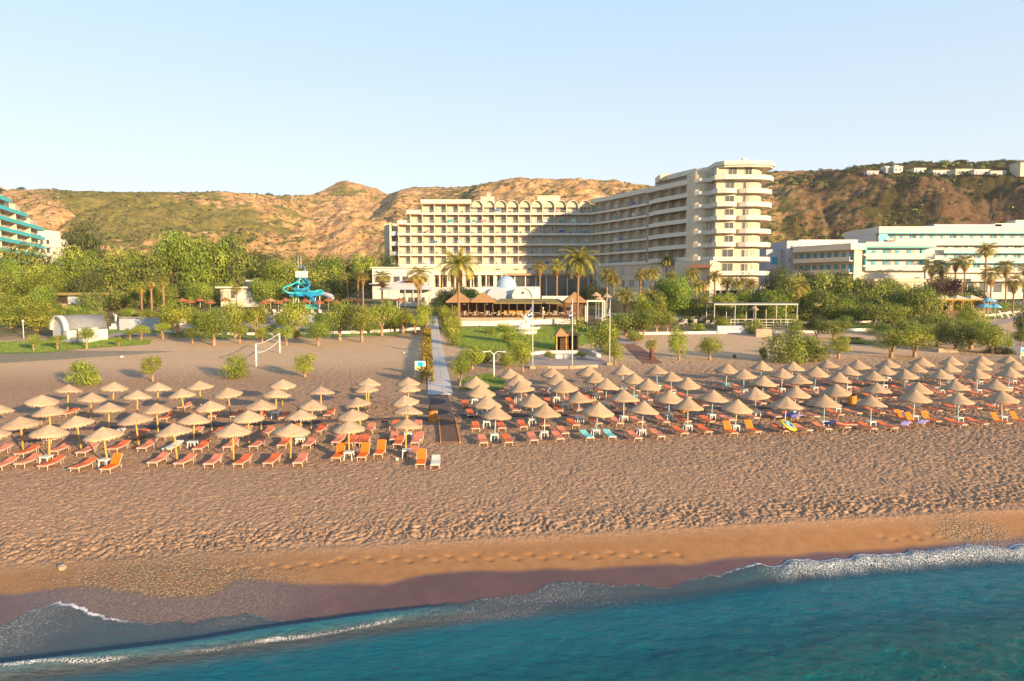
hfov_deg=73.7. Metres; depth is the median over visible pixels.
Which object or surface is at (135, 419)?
reed parasol
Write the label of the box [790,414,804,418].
beach towel
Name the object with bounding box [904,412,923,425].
sunbed
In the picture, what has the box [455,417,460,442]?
walkway mat edging
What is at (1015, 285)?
palm tree
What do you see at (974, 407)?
sunbed
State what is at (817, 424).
sunbed
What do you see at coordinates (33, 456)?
sunbed
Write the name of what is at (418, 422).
sunbed
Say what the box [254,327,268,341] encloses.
tamarisk tree
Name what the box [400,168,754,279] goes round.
smaller windows
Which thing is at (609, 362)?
flagpole
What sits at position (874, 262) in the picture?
window
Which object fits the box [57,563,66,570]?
stone
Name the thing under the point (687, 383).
woven parasol
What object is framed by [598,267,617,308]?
palm tree
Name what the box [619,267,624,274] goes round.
window
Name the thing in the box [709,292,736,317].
garden tree
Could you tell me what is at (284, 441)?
sunbed
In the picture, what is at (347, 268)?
grove tree
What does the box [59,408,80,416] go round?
sunbed
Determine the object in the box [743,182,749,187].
window
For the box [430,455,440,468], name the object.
sunbed
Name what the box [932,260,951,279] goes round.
palm tree
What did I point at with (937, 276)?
garden tree
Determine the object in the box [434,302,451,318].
tamarisk tree
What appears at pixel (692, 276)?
palm tree
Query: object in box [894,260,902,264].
window
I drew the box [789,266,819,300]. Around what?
bushy tree
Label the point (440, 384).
walkway
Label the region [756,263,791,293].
bushy tree
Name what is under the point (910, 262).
window
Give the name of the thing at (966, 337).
spreading tree
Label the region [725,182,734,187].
window
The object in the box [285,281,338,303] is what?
grove tree
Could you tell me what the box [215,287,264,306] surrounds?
flat roofed house
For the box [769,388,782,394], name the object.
sunbed
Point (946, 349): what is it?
kerb wall
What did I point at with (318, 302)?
garden parasol
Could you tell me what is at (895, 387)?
sunbed
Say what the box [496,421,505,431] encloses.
sunbed
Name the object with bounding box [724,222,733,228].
window
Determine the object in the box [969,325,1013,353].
spreading tree
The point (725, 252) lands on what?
window
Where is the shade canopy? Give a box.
[706,303,797,325]
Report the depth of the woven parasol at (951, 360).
64.64 m
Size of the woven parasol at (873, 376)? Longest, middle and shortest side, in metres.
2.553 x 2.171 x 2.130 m
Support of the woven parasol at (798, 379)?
on the ground at (192, 549)
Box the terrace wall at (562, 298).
[542,296,567,300]
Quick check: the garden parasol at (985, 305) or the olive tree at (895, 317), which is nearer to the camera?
the olive tree at (895, 317)
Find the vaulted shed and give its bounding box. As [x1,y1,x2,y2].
[49,314,107,342]
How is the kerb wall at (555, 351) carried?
on the plaza at (540, 359)
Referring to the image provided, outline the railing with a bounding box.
[730,319,794,330]
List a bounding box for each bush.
[63,359,103,385]
[139,355,162,380]
[218,353,250,379]
[292,352,316,376]
[668,324,688,359]
[695,336,724,359]
[758,326,808,363]
[758,347,767,359]
[798,334,832,362]
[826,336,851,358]
[980,346,1015,354]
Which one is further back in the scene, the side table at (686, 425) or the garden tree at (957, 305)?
the garden tree at (957, 305)
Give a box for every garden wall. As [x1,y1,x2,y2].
[461,319,575,325]
[804,321,878,323]
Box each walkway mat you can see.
[430,394,453,419]
[439,418,458,443]
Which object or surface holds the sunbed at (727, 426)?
on the ground at (192, 549)
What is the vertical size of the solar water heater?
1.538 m
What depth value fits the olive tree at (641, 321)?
104.20 m
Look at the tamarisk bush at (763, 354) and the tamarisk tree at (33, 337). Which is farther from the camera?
the tamarisk tree at (33, 337)
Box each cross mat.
[7,416,427,433]
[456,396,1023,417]
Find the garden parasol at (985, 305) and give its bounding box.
[978,303,992,317]
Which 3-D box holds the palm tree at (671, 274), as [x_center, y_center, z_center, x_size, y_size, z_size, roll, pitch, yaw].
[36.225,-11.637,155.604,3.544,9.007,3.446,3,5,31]
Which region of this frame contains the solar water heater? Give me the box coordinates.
[244,280,252,286]
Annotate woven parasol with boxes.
[462,376,488,402]
[465,384,495,413]
[471,395,501,427]
[480,406,510,440]
[497,369,523,393]
[504,374,531,386]
[507,381,534,409]
[517,393,547,425]
[529,403,560,437]
[540,367,563,392]
[543,374,569,402]
[549,380,578,409]
[564,391,592,422]
[575,366,601,391]
[581,402,613,435]
[583,372,604,393]
[593,378,619,406]
[608,390,639,421]
[611,365,634,389]
[621,373,643,384]
[627,401,658,435]
[634,378,660,401]
[644,365,668,384]
[653,390,683,420]
[659,371,682,390]
[672,397,703,430]
[674,377,700,396]
[697,390,728,418]
[714,363,737,386]
[721,399,752,430]
[731,369,756,388]
[740,387,770,410]
[749,375,776,401]
[750,361,772,372]
[768,396,803,427]
[770,368,793,391]
[779,386,810,402]
[780,361,804,384]
[783,374,812,386]
[802,366,829,390]
[807,394,841,425]
[815,359,839,373]
[820,384,851,401]
[825,372,851,383]
[833,366,861,385]
[844,360,870,378]
[855,395,887,420]
[859,371,887,383]
[861,383,891,407]
[871,365,895,384]
[875,359,900,376]
[891,369,918,385]
[897,389,931,414]
[901,382,933,403]
[906,363,928,382]
[908,357,934,373]
[926,369,954,386]
[935,363,961,381]
[938,356,963,379]
[939,380,970,406]
[941,392,974,416]
[962,368,990,388]
[965,361,992,385]
[968,355,993,364]
[978,380,1012,405]
[984,390,1019,419]
[995,367,1023,386]
[996,355,1020,363]
[1000,361,1023,382]
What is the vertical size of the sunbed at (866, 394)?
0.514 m
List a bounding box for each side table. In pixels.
[38,455,53,463]
[98,457,111,468]
[187,440,198,449]
[271,411,279,418]
[295,437,304,445]
[343,450,354,460]
[402,448,410,458]
[483,420,490,428]
[490,433,498,441]
[528,418,536,425]
[539,430,548,438]
[575,416,583,423]
[591,428,599,435]
[619,415,628,420]
[636,428,646,436]
[682,424,692,431]
[706,413,715,419]
[865,420,876,425]
[953,416,964,422]
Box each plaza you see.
[528,353,605,365]
[595,336,636,352]
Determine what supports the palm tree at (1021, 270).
on the ground at (192, 549)
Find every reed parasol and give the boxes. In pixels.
[0,405,14,413]
[0,416,40,449]
[0,429,11,439]
[23,395,59,424]
[28,425,69,460]
[31,405,66,424]
[53,384,82,410]
[58,416,94,449]
[76,392,106,418]
[82,427,123,464]
[91,402,125,427]
[99,382,128,403]
[117,413,153,445]
[122,390,151,412]
[140,403,172,431]
[143,382,171,403]
[155,423,193,460]
[167,389,195,417]
[177,413,210,446]
[185,381,213,405]
[194,401,225,431]
[212,388,242,415]
[214,423,251,460]
[231,410,264,444]
[244,400,276,430]
[261,388,290,416]
[269,379,296,405]
[272,423,310,459]
[284,409,316,443]
[297,400,326,429]
[307,386,334,414]
[331,420,364,457]
[336,409,368,434]
[344,397,371,424]
[353,384,378,411]
[356,378,380,400]
[390,418,421,454]
[391,395,418,417]
[392,405,422,438]
[395,377,419,395]
[396,383,420,395]
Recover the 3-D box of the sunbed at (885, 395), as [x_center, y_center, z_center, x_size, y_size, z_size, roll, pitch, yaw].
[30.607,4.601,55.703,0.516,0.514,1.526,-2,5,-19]
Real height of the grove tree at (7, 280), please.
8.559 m
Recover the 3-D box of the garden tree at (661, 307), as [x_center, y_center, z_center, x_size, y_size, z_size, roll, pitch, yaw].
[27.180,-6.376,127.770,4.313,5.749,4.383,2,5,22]
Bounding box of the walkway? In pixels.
[428,316,452,394]
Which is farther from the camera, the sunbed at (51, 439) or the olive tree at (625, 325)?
the olive tree at (625, 325)
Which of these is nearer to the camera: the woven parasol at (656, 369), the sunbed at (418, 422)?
the sunbed at (418, 422)
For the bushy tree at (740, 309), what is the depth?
135.29 m
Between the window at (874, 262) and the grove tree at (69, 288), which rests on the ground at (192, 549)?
the grove tree at (69, 288)
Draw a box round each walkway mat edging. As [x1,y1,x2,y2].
[438,417,441,442]
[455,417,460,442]
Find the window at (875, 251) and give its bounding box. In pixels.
[871,249,879,253]
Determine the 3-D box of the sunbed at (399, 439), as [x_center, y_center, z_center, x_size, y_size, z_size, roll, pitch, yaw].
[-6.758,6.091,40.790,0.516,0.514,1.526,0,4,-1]
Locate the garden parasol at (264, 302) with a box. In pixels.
[259,300,269,307]
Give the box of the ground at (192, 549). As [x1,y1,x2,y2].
[0,291,1023,660]
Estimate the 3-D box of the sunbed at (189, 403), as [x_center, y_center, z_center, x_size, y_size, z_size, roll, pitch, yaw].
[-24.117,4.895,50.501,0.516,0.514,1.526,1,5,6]
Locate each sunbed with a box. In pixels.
[0,444,13,452]
[0,456,18,469]
[13,444,41,457]
[13,453,41,467]
[17,436,39,443]
[37,455,66,470]
[41,437,62,443]
[47,442,72,451]
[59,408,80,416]
[68,457,98,472]
[75,443,98,456]
[99,453,122,473]
[107,440,130,452]
[128,429,149,438]
[136,439,156,451]
[146,452,169,466]
[158,412,176,419]
[161,440,183,452]
[173,453,197,467]
[177,401,194,407]
[185,426,203,437]
[192,440,210,452]
[203,453,222,468]
[208,410,223,418]
[209,426,225,435]
[222,438,239,450]
[230,410,244,419]
[232,453,252,468]
[248,437,266,449]
[260,425,275,435]
[262,411,268,417]
[262,453,281,466]
[277,437,289,448]
[278,411,290,418]
[292,453,308,466]
[301,436,317,449]
[313,424,327,434]
[323,409,335,417]
[331,434,345,442]
[331,443,345,461]
[344,435,357,445]
[354,434,366,442]
[356,442,369,460]
[359,434,370,446]
[365,423,375,433]
[373,440,385,457]
[389,420,399,430]
[389,431,398,439]
[393,435,404,447]
[407,445,418,459]
[410,434,420,442]
[414,431,423,439]
[415,420,421,425]
[415,449,426,464]
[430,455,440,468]
[461,400,469,408]
[465,409,474,418]
[471,421,479,431]
[477,434,487,446]
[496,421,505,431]
[498,390,508,396]
[501,434,512,445]
[505,397,515,403]
[509,404,519,412]
[516,419,527,430]
[526,432,538,440]
[539,389,549,396]
[539,418,549,428]
[543,398,553,404]
[550,431,564,442]
[553,405,562,411]
[555,425,569,435]
[566,418,579,428]
[571,404,582,409]
[578,388,587,393]
[579,430,594,441]
[588,417,602,424]
[602,429,616,440]
[609,416,623,426]
[612,402,626,410]
[626,430,642,441]
[628,386,640,393]
[629,415,644,424]
[639,395,652,402]
[648,428,665,439]
[653,401,667,408]
[654,415,669,425]
[663,385,675,391]
[671,425,688,435]
[674,415,691,423]
[677,392,691,397]
[693,400,708,406]
[696,424,712,433]
[699,415,715,424]
[714,384,727,388]
[716,413,734,419]
[722,421,738,436]
[731,383,745,388]
[732,390,744,395]
[743,414,759,418]
[744,420,761,435]
[751,400,766,404]
[763,410,781,419]
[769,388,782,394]
[769,423,790,433]
[792,423,813,433]
[801,388,818,394]
[801,410,820,416]
[811,422,831,432]
[818,379,834,383]
[825,408,844,417]
[834,420,851,430]
[836,422,858,428]
[841,407,862,414]
[850,379,866,384]
[851,386,863,391]
[856,421,878,431]
[862,393,881,400]
[864,407,884,415]
[876,421,898,428]
[879,393,896,398]
[883,406,903,412]
[889,385,901,391]
[893,409,912,420]
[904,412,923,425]
[906,406,928,414]
[921,383,938,389]
[921,405,943,412]
[921,410,941,424]
[933,390,951,395]
[942,404,965,410]
[943,418,967,427]
[963,405,982,410]
[965,417,989,426]
[968,390,988,397]
[981,389,996,393]
[984,404,1008,412]
[990,412,1012,426]
[1000,404,1021,408]
[1003,381,1023,386]
[1009,411,1023,421]
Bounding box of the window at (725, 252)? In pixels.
[722,249,732,256]
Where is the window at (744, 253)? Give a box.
[741,250,747,256]
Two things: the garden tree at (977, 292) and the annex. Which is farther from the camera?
the annex
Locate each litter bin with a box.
[428,408,437,422]
[847,393,856,405]
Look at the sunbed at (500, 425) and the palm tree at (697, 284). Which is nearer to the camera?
the sunbed at (500, 425)
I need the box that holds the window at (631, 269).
[629,267,634,274]
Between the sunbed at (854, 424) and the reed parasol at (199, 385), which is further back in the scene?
the reed parasol at (199, 385)
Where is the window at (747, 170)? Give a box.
[745,168,751,173]
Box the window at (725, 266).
[722,263,732,270]
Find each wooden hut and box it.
[553,326,568,349]
[566,327,579,349]
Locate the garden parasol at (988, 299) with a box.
[980,297,995,317]
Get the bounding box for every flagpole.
[527,300,535,368]
[569,298,574,368]
[606,300,612,364]
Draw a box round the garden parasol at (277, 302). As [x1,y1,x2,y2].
[273,300,283,311]
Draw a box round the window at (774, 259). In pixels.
[772,257,777,263]
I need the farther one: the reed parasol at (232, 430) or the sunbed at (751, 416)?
the sunbed at (751, 416)
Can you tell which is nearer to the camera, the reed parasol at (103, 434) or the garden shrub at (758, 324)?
the reed parasol at (103, 434)
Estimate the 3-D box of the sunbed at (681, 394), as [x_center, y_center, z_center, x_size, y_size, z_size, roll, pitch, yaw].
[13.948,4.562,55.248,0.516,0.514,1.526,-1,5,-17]
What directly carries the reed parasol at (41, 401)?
on the ground at (192, 549)
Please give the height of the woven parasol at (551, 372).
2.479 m
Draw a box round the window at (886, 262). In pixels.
[882,260,890,264]
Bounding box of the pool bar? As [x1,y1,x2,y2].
[377,277,437,306]
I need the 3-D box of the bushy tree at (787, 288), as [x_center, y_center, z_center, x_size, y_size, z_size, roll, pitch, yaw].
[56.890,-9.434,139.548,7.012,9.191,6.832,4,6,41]
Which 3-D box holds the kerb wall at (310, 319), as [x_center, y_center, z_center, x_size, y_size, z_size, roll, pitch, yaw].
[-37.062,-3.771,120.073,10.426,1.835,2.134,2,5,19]
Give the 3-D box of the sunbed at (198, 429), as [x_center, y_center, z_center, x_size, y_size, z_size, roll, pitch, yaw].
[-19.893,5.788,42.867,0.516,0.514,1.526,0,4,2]
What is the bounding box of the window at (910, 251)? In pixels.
[906,249,914,253]
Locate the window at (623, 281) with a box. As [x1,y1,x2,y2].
[619,280,624,286]
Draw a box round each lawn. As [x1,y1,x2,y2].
[0,338,150,353]
[108,329,164,333]
[457,326,596,352]
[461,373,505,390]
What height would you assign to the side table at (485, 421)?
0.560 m
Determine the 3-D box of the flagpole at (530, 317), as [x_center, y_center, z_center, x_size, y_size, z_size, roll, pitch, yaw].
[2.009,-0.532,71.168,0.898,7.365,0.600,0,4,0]
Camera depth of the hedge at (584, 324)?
112.68 m
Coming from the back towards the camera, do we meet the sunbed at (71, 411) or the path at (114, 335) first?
the path at (114, 335)
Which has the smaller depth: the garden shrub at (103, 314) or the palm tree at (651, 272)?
the garden shrub at (103, 314)
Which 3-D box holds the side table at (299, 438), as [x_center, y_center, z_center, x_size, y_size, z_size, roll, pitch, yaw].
[-12.621,6.062,40.716,0.518,0.560,0.524,0,5,-3]
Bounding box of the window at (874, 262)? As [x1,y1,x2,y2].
[871,260,878,264]
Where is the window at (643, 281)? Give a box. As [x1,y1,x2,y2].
[639,279,644,286]
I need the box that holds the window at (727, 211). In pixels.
[725,209,733,214]
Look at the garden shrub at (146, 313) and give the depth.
115.10 m
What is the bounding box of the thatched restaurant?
[446,292,586,322]
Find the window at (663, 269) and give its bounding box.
[659,266,665,273]
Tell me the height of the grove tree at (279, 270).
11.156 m
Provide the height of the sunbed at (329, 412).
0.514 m
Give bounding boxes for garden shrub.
[0,292,18,312]
[6,295,31,315]
[43,307,59,315]
[50,304,74,315]
[69,306,94,314]
[89,311,108,322]
[116,308,138,318]
[135,308,158,318]
[184,307,200,322]
[195,312,209,320]
[272,312,287,324]
[312,312,333,327]
[365,320,379,332]
[383,318,400,330]
[677,311,695,321]
[689,322,704,330]
[700,312,720,322]
[715,316,733,326]
[728,312,747,320]
[742,318,765,333]
[761,314,783,327]
[779,313,799,323]
[788,318,806,333]
[795,305,825,320]
[828,315,855,327]
[837,336,863,339]
[849,339,878,343]
[862,321,890,333]
[890,317,922,332]
[912,323,937,336]
[971,320,1001,335]
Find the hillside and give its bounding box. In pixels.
[2,161,1023,291]
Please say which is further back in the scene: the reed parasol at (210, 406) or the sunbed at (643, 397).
the sunbed at (643, 397)
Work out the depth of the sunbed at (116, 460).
35.82 m
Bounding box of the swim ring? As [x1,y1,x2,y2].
[781,419,796,430]
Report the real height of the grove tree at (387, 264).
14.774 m
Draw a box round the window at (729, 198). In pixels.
[725,195,733,201]
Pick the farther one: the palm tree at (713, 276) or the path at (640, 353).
the palm tree at (713, 276)
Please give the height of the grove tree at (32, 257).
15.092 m
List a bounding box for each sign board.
[415,361,425,374]
[1020,347,1023,358]
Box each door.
[560,338,565,349]
[571,337,576,348]
[980,282,987,291]
[993,282,1001,291]
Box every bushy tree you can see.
[728,290,751,316]
[735,288,773,316]
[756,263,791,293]
[756,288,788,318]
[772,272,805,308]
[776,290,803,318]
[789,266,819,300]
[797,288,826,320]
[803,270,837,297]
[808,290,839,319]
[822,265,851,295]
[823,292,859,321]
[829,275,863,301]
[843,275,874,302]
[846,289,882,320]
[855,281,891,313]
[868,277,903,293]
[874,282,914,311]
[886,283,939,322]
[904,283,952,324]
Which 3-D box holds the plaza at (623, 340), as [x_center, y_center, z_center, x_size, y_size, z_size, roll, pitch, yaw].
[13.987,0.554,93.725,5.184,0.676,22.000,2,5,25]
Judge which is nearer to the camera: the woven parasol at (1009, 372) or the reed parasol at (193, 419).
the reed parasol at (193, 419)
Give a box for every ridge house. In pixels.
[863,171,878,174]
[880,166,891,172]
[891,165,903,172]
[906,168,925,172]
[924,170,948,175]
[946,169,972,175]
[968,169,989,174]
[987,171,1005,174]
[1009,162,1023,176]
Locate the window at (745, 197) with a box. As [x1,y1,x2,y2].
[742,195,748,201]
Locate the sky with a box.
[0,0,1023,195]
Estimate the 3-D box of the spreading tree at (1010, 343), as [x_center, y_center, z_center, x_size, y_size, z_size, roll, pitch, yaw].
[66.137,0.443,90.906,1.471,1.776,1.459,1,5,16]
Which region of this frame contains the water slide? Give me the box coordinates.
[282,266,334,308]
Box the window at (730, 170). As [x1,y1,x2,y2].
[728,168,736,173]
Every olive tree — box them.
[605,309,646,334]
[628,310,657,336]
[648,308,673,331]
[660,311,677,331]
[802,315,828,338]
[823,317,851,338]
[849,301,870,320]
[857,300,894,325]
[879,300,914,325]
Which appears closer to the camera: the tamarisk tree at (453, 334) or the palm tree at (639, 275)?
the tamarisk tree at (453, 334)
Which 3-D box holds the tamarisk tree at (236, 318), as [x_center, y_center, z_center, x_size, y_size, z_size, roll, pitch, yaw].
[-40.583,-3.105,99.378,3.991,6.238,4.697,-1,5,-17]
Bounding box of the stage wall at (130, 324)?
[119,317,159,330]
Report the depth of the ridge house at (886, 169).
353.48 m
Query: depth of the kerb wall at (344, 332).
105.45 m
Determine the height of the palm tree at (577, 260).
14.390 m
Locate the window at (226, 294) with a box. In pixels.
[223,291,230,298]
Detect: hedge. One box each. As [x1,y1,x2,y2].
[136,329,248,335]
[420,326,433,382]
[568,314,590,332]
[978,302,1022,312]
[991,298,1021,306]
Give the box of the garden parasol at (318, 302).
[314,300,323,303]
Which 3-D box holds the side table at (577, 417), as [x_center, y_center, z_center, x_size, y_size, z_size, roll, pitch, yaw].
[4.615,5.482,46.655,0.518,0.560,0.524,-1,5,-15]
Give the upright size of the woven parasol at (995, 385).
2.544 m
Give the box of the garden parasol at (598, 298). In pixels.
[594,296,603,319]
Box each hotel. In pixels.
[0,186,45,265]
[384,158,775,304]
[758,220,1023,305]
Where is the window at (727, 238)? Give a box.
[724,235,732,241]
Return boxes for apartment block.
[33,230,68,265]
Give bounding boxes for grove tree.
[0,241,60,296]
[0,257,28,288]
[0,268,17,295]
[6,278,34,302]
[14,270,65,301]
[23,263,67,289]
[25,285,58,312]
[45,301,62,316]
[46,247,86,291]
[57,218,111,288]
[61,245,105,291]
[61,284,81,291]
[66,264,104,291]
[72,287,108,312]
[80,254,134,292]
[98,290,127,308]
[102,290,140,309]
[103,246,145,299]
[125,282,161,308]
[126,247,170,284]
[146,229,193,287]
[147,283,179,308]
[169,233,211,287]
[174,280,194,306]
[178,282,216,307]
[189,233,236,290]
[203,283,223,305]
[209,281,234,297]
[212,233,260,286]
[233,275,259,286]
[246,278,285,306]
[248,244,275,283]
[258,258,300,299]
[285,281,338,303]
[289,258,315,289]
[300,263,331,302]
[305,252,345,291]
[320,272,361,303]
[342,253,362,294]
[349,253,380,295]
[371,248,399,279]
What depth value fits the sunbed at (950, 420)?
46.53 m
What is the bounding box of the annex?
[369,267,435,298]
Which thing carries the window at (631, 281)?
in the hotel at (703, 220)
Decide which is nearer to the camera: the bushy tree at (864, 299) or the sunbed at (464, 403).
the sunbed at (464, 403)
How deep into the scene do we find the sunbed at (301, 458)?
36.89 m
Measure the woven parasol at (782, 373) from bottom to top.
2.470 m
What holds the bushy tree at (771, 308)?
on the ground at (192, 549)
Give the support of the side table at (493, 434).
on the ground at (192, 549)
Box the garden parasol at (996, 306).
[989,304,1001,320]
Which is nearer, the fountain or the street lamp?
the street lamp
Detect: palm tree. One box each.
[135,285,146,309]
[143,277,157,310]
[156,276,169,307]
[229,284,241,308]
[341,271,352,301]
[352,271,360,305]
[355,271,370,304]
[373,270,392,299]
[406,266,433,309]
[436,246,480,324]
[531,260,547,296]
[547,259,565,295]
[558,245,599,325]
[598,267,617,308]
[603,271,623,310]
[611,286,636,313]
[632,269,646,296]
[637,288,660,303]
[642,266,662,289]
[644,339,658,359]
[658,254,674,278]
[664,270,677,280]
[680,267,700,290]
[689,280,706,313]
[698,278,712,313]
[705,269,723,313]
[719,276,734,298]
[730,278,746,311]
[743,277,759,294]
[789,279,810,320]
[922,259,941,295]
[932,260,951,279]
[946,257,964,307]
[955,255,976,286]
[974,242,998,297]
[978,266,1004,313]
[995,260,1017,308]
[1002,274,1023,314]
[1015,263,1023,308]
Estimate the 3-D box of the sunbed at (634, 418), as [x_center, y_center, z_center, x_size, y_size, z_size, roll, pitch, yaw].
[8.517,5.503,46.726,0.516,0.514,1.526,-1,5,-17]
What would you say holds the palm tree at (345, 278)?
on the ground at (192, 549)
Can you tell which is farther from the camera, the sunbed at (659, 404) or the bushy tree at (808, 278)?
the bushy tree at (808, 278)
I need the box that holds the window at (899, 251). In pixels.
[895,249,903,253]
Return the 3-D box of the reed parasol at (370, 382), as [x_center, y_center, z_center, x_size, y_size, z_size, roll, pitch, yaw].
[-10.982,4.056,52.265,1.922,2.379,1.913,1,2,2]
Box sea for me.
[0,543,1023,680]
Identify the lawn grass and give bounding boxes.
[461,372,505,390]
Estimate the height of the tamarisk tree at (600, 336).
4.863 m
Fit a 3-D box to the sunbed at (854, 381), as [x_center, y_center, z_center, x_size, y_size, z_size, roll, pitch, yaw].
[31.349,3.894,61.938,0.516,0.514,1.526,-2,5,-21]
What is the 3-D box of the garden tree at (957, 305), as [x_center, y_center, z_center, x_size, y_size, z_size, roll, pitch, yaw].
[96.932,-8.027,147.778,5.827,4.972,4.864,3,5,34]
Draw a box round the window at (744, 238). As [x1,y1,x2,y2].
[741,235,747,241]
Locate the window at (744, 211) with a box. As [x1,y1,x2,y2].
[742,209,748,214]
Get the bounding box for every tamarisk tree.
[0,302,32,327]
[17,299,53,330]
[27,334,41,350]
[46,335,67,348]
[73,326,96,348]
[115,336,122,346]
[124,328,134,340]
[133,324,150,339]
[152,321,171,338]
[154,298,197,336]
[183,327,200,343]
[190,306,232,344]
[191,318,206,339]
[222,298,245,337]
[228,323,248,343]
[242,303,271,337]
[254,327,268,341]
[265,324,276,336]
[274,325,295,344]
[278,296,313,339]
[290,329,301,341]
[301,321,332,345]
[323,299,353,339]
[345,303,376,341]
[368,297,400,335]
[393,308,415,332]
[404,313,425,333]
[415,300,436,328]
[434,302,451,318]
[438,305,460,329]
[442,316,464,345]
[448,353,471,390]
[455,343,485,368]
[476,346,497,363]
[484,326,496,333]
[495,322,519,341]
[497,349,518,366]
[505,330,531,351]
[510,339,531,371]
[543,350,555,359]
[574,351,585,358]
[583,316,622,351]
[601,340,624,363]
[626,329,643,341]
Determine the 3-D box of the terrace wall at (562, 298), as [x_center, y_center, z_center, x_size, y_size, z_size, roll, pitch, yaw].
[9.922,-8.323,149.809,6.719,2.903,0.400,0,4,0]
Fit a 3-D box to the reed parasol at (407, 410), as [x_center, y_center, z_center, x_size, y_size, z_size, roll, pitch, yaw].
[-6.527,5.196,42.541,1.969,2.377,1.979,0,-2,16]
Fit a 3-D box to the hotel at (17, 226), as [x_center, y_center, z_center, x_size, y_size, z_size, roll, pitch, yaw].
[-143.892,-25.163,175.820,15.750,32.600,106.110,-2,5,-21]
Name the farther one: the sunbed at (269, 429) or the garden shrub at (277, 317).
the garden shrub at (277, 317)
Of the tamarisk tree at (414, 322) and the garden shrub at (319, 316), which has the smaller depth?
the tamarisk tree at (414, 322)
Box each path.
[108,333,164,337]
[623,344,661,362]
[988,313,1023,354]
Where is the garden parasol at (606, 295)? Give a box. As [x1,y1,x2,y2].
[602,293,611,318]
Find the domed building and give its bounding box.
[478,273,539,299]
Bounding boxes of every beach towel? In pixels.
[783,412,797,416]
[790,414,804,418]
[824,420,838,424]
[900,421,911,425]
[916,419,929,423]
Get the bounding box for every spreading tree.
[871,327,920,357]
[896,325,940,356]
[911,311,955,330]
[919,322,958,346]
[933,318,978,349]
[944,317,977,327]
[949,321,993,349]
[955,304,992,323]
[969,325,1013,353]
[1004,338,1014,347]
[1009,328,1023,344]
[1013,303,1023,340]
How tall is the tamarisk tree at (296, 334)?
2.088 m
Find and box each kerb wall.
[164,327,419,334]
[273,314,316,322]
[527,364,597,368]
[530,350,576,355]
[555,354,575,358]
[588,348,600,356]
[638,328,873,334]
[716,326,748,333]
[754,329,771,336]
[936,348,957,351]
[985,311,1019,316]
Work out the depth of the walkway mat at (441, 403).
51.85 m
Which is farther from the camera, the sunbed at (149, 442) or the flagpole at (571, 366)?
the flagpole at (571, 366)
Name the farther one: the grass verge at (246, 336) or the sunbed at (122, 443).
the grass verge at (246, 336)
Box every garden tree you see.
[433,286,451,310]
[441,284,466,307]
[449,286,480,297]
[579,287,594,303]
[584,281,609,305]
[630,293,657,314]
[649,291,668,315]
[650,277,683,311]
[663,274,698,315]
[688,291,713,319]
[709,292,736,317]
[928,271,951,305]
[931,275,966,311]
[948,292,974,310]
[962,281,989,308]
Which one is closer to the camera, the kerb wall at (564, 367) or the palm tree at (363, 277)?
the kerb wall at (564, 367)
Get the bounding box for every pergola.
[585,300,604,322]
[938,295,984,316]
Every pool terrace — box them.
[179,315,386,328]
[595,311,752,318]
[975,299,1022,305]
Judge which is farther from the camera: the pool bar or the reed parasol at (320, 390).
the pool bar
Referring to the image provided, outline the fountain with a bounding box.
[511,314,539,333]
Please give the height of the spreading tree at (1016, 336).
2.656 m
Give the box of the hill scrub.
[12,160,1023,290]
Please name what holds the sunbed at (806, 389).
on the ground at (192, 549)
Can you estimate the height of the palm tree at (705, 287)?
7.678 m
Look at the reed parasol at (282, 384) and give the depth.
51.07 m
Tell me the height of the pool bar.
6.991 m
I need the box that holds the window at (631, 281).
[629,279,634,286]
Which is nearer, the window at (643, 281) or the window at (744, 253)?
the window at (744, 253)
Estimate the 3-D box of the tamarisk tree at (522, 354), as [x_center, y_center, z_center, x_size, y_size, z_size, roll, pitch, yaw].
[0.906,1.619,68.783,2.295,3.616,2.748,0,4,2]
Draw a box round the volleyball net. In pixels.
[255,333,280,366]
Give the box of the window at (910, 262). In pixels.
[906,260,914,264]
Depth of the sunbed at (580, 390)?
56.72 m
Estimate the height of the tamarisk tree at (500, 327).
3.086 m
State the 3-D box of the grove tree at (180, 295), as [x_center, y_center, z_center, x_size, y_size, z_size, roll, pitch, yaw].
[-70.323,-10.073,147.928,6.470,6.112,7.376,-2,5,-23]
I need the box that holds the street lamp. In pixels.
[482,351,504,376]
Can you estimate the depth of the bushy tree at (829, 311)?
126.91 m
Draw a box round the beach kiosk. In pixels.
[50,292,108,312]
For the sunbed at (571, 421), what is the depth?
45.61 m
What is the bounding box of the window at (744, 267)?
[741,264,747,270]
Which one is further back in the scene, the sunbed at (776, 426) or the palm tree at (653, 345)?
the palm tree at (653, 345)
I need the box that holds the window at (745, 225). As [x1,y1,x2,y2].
[742,222,748,228]
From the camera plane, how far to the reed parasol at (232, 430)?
36.75 m
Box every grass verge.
[172,334,294,337]
[303,332,397,337]
[851,323,911,328]
[986,314,1016,318]
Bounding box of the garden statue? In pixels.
[109,313,118,328]
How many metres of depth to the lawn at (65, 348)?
90.06 m
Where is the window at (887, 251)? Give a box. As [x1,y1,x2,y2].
[883,249,891,253]
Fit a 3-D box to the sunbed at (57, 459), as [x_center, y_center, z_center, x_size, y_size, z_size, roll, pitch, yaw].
[-24.356,6.517,36.144,0.516,0.514,1.526,0,5,4]

